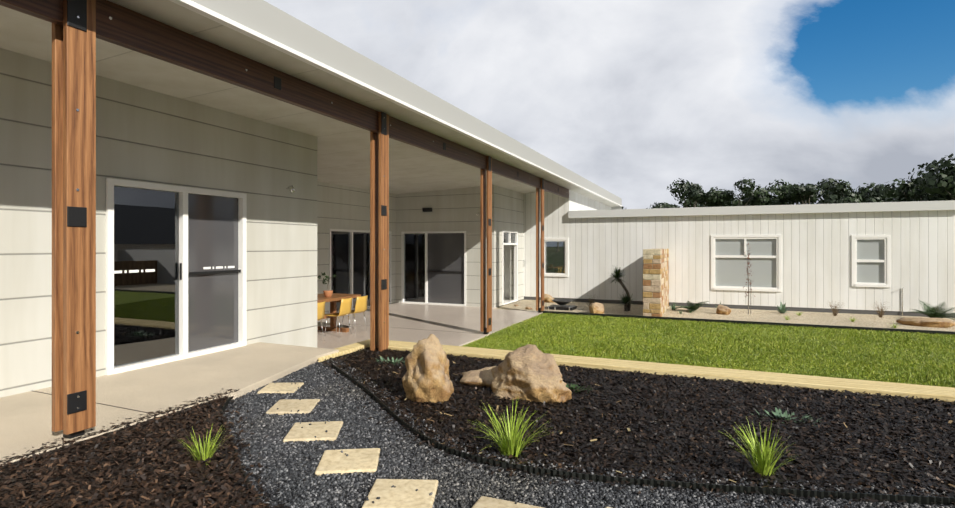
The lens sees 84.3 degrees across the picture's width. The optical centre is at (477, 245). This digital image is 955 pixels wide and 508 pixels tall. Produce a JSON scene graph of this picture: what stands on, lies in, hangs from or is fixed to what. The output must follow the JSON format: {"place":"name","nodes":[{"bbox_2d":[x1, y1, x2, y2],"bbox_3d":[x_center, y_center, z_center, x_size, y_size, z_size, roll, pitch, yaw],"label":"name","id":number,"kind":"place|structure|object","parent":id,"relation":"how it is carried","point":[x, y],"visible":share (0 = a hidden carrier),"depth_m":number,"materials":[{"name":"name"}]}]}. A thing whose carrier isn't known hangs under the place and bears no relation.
{"place":"outdoors","nodes":[
{"label":"outdoors","id":0,"kind":"place"},
{"bbox_2d":[0,299,954,507],"bbox_3d":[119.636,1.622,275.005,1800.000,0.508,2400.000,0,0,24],"label":"ground","id":1,"kind":"structure","parent":0,"point":[843,319],"depth_m":4.63,"materials":[{"name":"black soil"}]},
{"bbox_2d":[0,394,271,507],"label":"mulch chips","id":2,"kind":"object","parent":1,"relation":"on","point":[183,469],"visible":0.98,"depth_m":3.19,"materials":[{"name":"black wood"}]},
{"bbox_2d":[0,303,542,465],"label":"slabs","id":3,"kind":"structure","parent":1,"relation":"on","point":[25,421],"depth_m":5.56,"materials":[{"name":"beige concrete"}]},
{"bbox_2d":[0,388,238,462],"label":"slab litter","id":4,"kind":"object","parent":3,"relation":"on","point":[112,426],"visible":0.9,"depth_m":3.95,"materials":[{"name":"brown wood"}]},
{"bbox_2d":[32,322,477,413],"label":"slab joints","id":5,"kind":"object","parent":3,"relation":"on","point":[153,413],"visible":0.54,"depth_m":4.53,"materials":[{"name":"grey concrete"}]},
{"bbox_2d":[52,0,543,438],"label":"posts","id":6,"kind":"object","parent":3,"relation":"on","point":[73,209],"visible":0.88,"depth_m":3.74,"materials":[{"name":"brown wood"}]},
{"bbox_2d":[0,0,568,197],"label":"beam","id":7,"kind":"structure","parent":6,"relation":"attached to","point":[124,27],"depth_m":5.09,"materials":[{"name":"brown wood"}]},
{"bbox_2d":[76,16,566,408],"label":"bolts","id":8,"kind":"object","parent":6,"relation":"attached to","point":[77,189],"visible":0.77,"depth_m":3.70,"materials":[{"name":"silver metal"}]},
{"bbox_2d":[324,315,351,335],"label":"chair legs","id":9,"kind":"object","parent":3,"relation":"on","point":[336,325],"visible":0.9,"depth_m":10.63,"materials":[{"name":"silver metal"}]},
{"bbox_2d":[326,297,351,315],"bbox_3d":[-2.786,1.222,10.616,0.430,0.367,0.370,0,0,24],"label":"chair","id":10,"kind":"object","parent":9,"relation":"on","point":[345,307],"visible":1,"depth_m":10.53,"materials":[{"name":"yellow"}]},
{"bbox_2d":[317,272,360,331],"bbox_3d":[-3.397,1.163,10.342,0.900,1.265,2.450,0,0,24],"label":"table","id":11,"kind":"object","parent":3,"relation":"on","point":[331,297],"visible":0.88,"depth_m":11.02,"materials":[{"name":"brown wood"}]},
{"bbox_2d":[342,312,366,332],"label":"chair legs","id":12,"kind":"object","parent":3,"relation":"on","point":[354,321],"visible":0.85,"depth_m":11.01,"materials":[{"name":"silver metal"}]},
{"bbox_2d":[350,295,367,313],"bbox_3d":[-2.569,1.222,11.065,0.430,0.367,0.370,0,0,28],"label":"chair","id":13,"kind":"object","parent":12,"relation":"on","point":[361,305],"visible":0.79,"depth_m":10.96,"materials":[{"name":"yellow"}]},
{"bbox_2d":[402,334,453,402],"bbox_3d":[-0.445,1.166,4.993,0.472,0.680,0.494,0,0,24],"label":"rock","id":14,"kind":"object","parent":1,"relation":"on","point":[426,377],"visible":0.85,"depth_m":4.84,"materials":[{"name":"stone"}]},
{"bbox_2d":[0,48,954,397],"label":"house walls","id":15,"kind":"structure","parent":1,"relation":"on","point":[144,134],"depth_m":8.26,"materials":[{"name":"white paint"}]},
{"bbox_2d":[0,0,622,209],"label":"roof","id":16,"kind":"structure","parent":15,"relation":"on","point":[266,33],"depth_m":6.35,"materials":[{"name":"grey"}]},
{"bbox_2d":[106,178,890,374],"bbox_3d":[1.244,0.541,13.599,17.001,2.510,9.035,0,0,-29],"label":"joinery","id":17,"kind":"object","parent":15,"relation":"in","point":[176,273],"visible":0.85,"depth_m":6.85,"materials":[{"name":"white metal"}]},
{"bbox_2d":[286,185,903,314],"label":"fittings","id":18,"kind":"object","parent":15,"relation":"attached to","point":[291,188],"visible":0.83,"depth_m":13.70,"materials":[{"name":"black metal"}]},
{"bbox_2d":[568,200,954,217],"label":"wing roof","id":19,"kind":"structure","parent":15,"relation":"on","point":[844,207],"depth_m":14.78,"materials":[{"name":"grey metal"}]},
{"bbox_2d":[460,366,494,386],"bbox_3d":[0.137,1.397,5.592,0.605,0.218,0.541,0,0,7],"label":"rock","id":20,"kind":"object","parent":1,"relation":"on","point":[482,377],"visible":0.33,"depth_m":5.41,"materials":[{"name":"stone"}]},
{"bbox_2d":[490,344,571,403],"bbox_3d":[0.499,1.229,5.078,0.858,0.554,0.574,0,0,24],"label":"rock","id":21,"kind":"object","parent":1,"relation":"on","point":[530,372],"visible":0.79,"depth_m":4.92,"materials":[{"name":"stone"}]},
{"bbox_2d":[181,312,899,475],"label":"grass plants","id":22,"kind":"object","parent":1,"relation":"on","point":[509,445],"visible":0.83,"depth_m":3.46,"materials":[{"name":"green plant"}]},
{"bbox_2d":[544,293,553,302],"bbox_3d":[2.283,1.680,17.095,0.468,0.292,0.371,0,0,36],"label":"rock","id":23,"kind":"object","parent":1,"relation":"on","point":[548,298],"visible":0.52,"depth_m":16.95,"materials":[{"name":"stone"}]},
{"bbox_2d":[547,299,576,310],"bbox_3d":[2.421,1.686,15.187,0.720,0.260,0.720,0,0,24],"label":"water bowl","id":24,"kind":"object","parent":1,"relation":"on","point":[561,303],"visible":1,"depth_m":15.08,"materials":[{"name":"black metal"}]},
{"bbox_2d":[589,302,604,313],"bbox_3d":[3.233,1.665,14.185,0.502,0.321,0.367,0,0,-13],"label":"rock","id":25,"kind":"object","parent":1,"relation":"on","point":[596,307],"visible":0.83,"depth_m":14.05,"materials":[{"name":"stone"}]},
{"bbox_2d":[318,339,954,401],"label":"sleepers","id":26,"kind":"object","parent":1,"relation":"on","point":[862,386],"visible":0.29,"depth_m":5.78},
{"bbox_2d":[324,347,954,504],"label":"mulch chips","id":27,"kind":"object","parent":1,"relation":"on","point":[860,466],"visible":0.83,"depth_m":4.14,"materials":[{"name":"black wood"}]},
{"bbox_2d":[375,356,821,425],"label":"succulent plants","id":28,"kind":"object","parent":27,"relation":"on","point":[777,413],"visible":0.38,"depth_m":4.46,"materials":[{"name":"green plant"}]},
{"bbox_2d":[643,249,668,316],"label":"stone pillar","id":29,"kind":"structure","parent":1,"relation":"on","point":[655,282],"depth_m":13.24,"materials":[{"name":"beige stone"}]},
{"bbox_2d":[716,304,730,314],"bbox_3d":[6.558,1.693,14.057,0.367,0.265,0.318,0,0,40],"label":"rock","id":30,"kind":"object","parent":1,"relation":"on","point":[723,310],"visible":0.96,"depth_m":13.96,"materials":[{"name":"stone"}]},
{"bbox_2d":[524,296,954,317],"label":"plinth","id":31,"kind":"structure","parent":1,"relation":"on","point":[897,313],"depth_m":14.91,"materials":[{"name":"grey concrete"}]},
{"bbox_2d":[542,311,954,334],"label":"border","id":32,"kind":"object","parent":1,"relation":"on","point":[791,324],"visible":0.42,"depth_m":12.20,"materials":[{"name":"beige"}]},
{"bbox_2d":[585,243,954,319],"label":"bed plants","id":33,"kind":"object","parent":1,"relation":"on","point":[932,312],"visible":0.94,"depth_m":14.07,"materials":[{"name":"green plant"}]},
{"bbox_2d":[622,154,954,208],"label":"trees","id":34,"kind":"object","parent":1,"relation":"on","point":[931,185],"visible":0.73,"depth_m":106.26,"materials":[{"name":"green plant"}]},
{"bbox_2d":[896,317,954,327],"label":"rock","id":35,"kind":"object","parent":1,"relation":"on","point":[930,322],"visible":0.94,"depth_m":11.84,"materials":[{"name":"stone"}]},
{"bbox_2d":[220,359,954,507],"bbox_3d":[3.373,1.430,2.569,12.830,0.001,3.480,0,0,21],"label":"gravel path","id":36,"kind":"structure","parent":0,"point":[589,503],"depth_m":3.16,"materials":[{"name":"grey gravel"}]},
{"bbox_2d":[257,382,611,507],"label":"pavers","id":37,"kind":"object","parent":36,"relation":"on","point":[403,493],"visible":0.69,"depth_m":3.39,"materials":[{"name":"beige stone"}]},
{"bbox_2d":[275,382,597,507],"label":"stones","id":38,"kind":"object","parent":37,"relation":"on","point":[366,498],"visible":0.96,"depth_m":3.52,"materials":[{"name":"grey stone"}]},
{"bbox_2d":[221,363,954,504],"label":"edging","id":39,"kind":"object","parent":36,"relation":"on","point":[911,499],"visible":0.38,"depth_m":3.11,"materials":[{"name":"black"}]},
{"bbox_2d":[264,0,954,208],"label":"sky","id":40,"kind":"structure","parent":0,"point":[634,98],"materials":[{"name":"white"}]},
{"bbox_2d":[463,313,954,387],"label":"lawn","id":41,"kind":"structure","parent":0,"point":[658,355],"depth_m":9.58,"materials":[{"name":"green plant"}]},
{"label":"chair legs","id":42,"kind":"object","parent":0,"visible":0},
{"bbox_2d":[317,301,325,320],"bbox_3d":[-3.116,1.222,9.865,0.436,0.367,0.382,0,0,24],"label":"chair","id":43,"kind":"object","parent":42,"relation":"on","point":[320,310],"visible":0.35,"depth_m":9.84,"materials":[{"name":"yellow plastic"}]}
]}

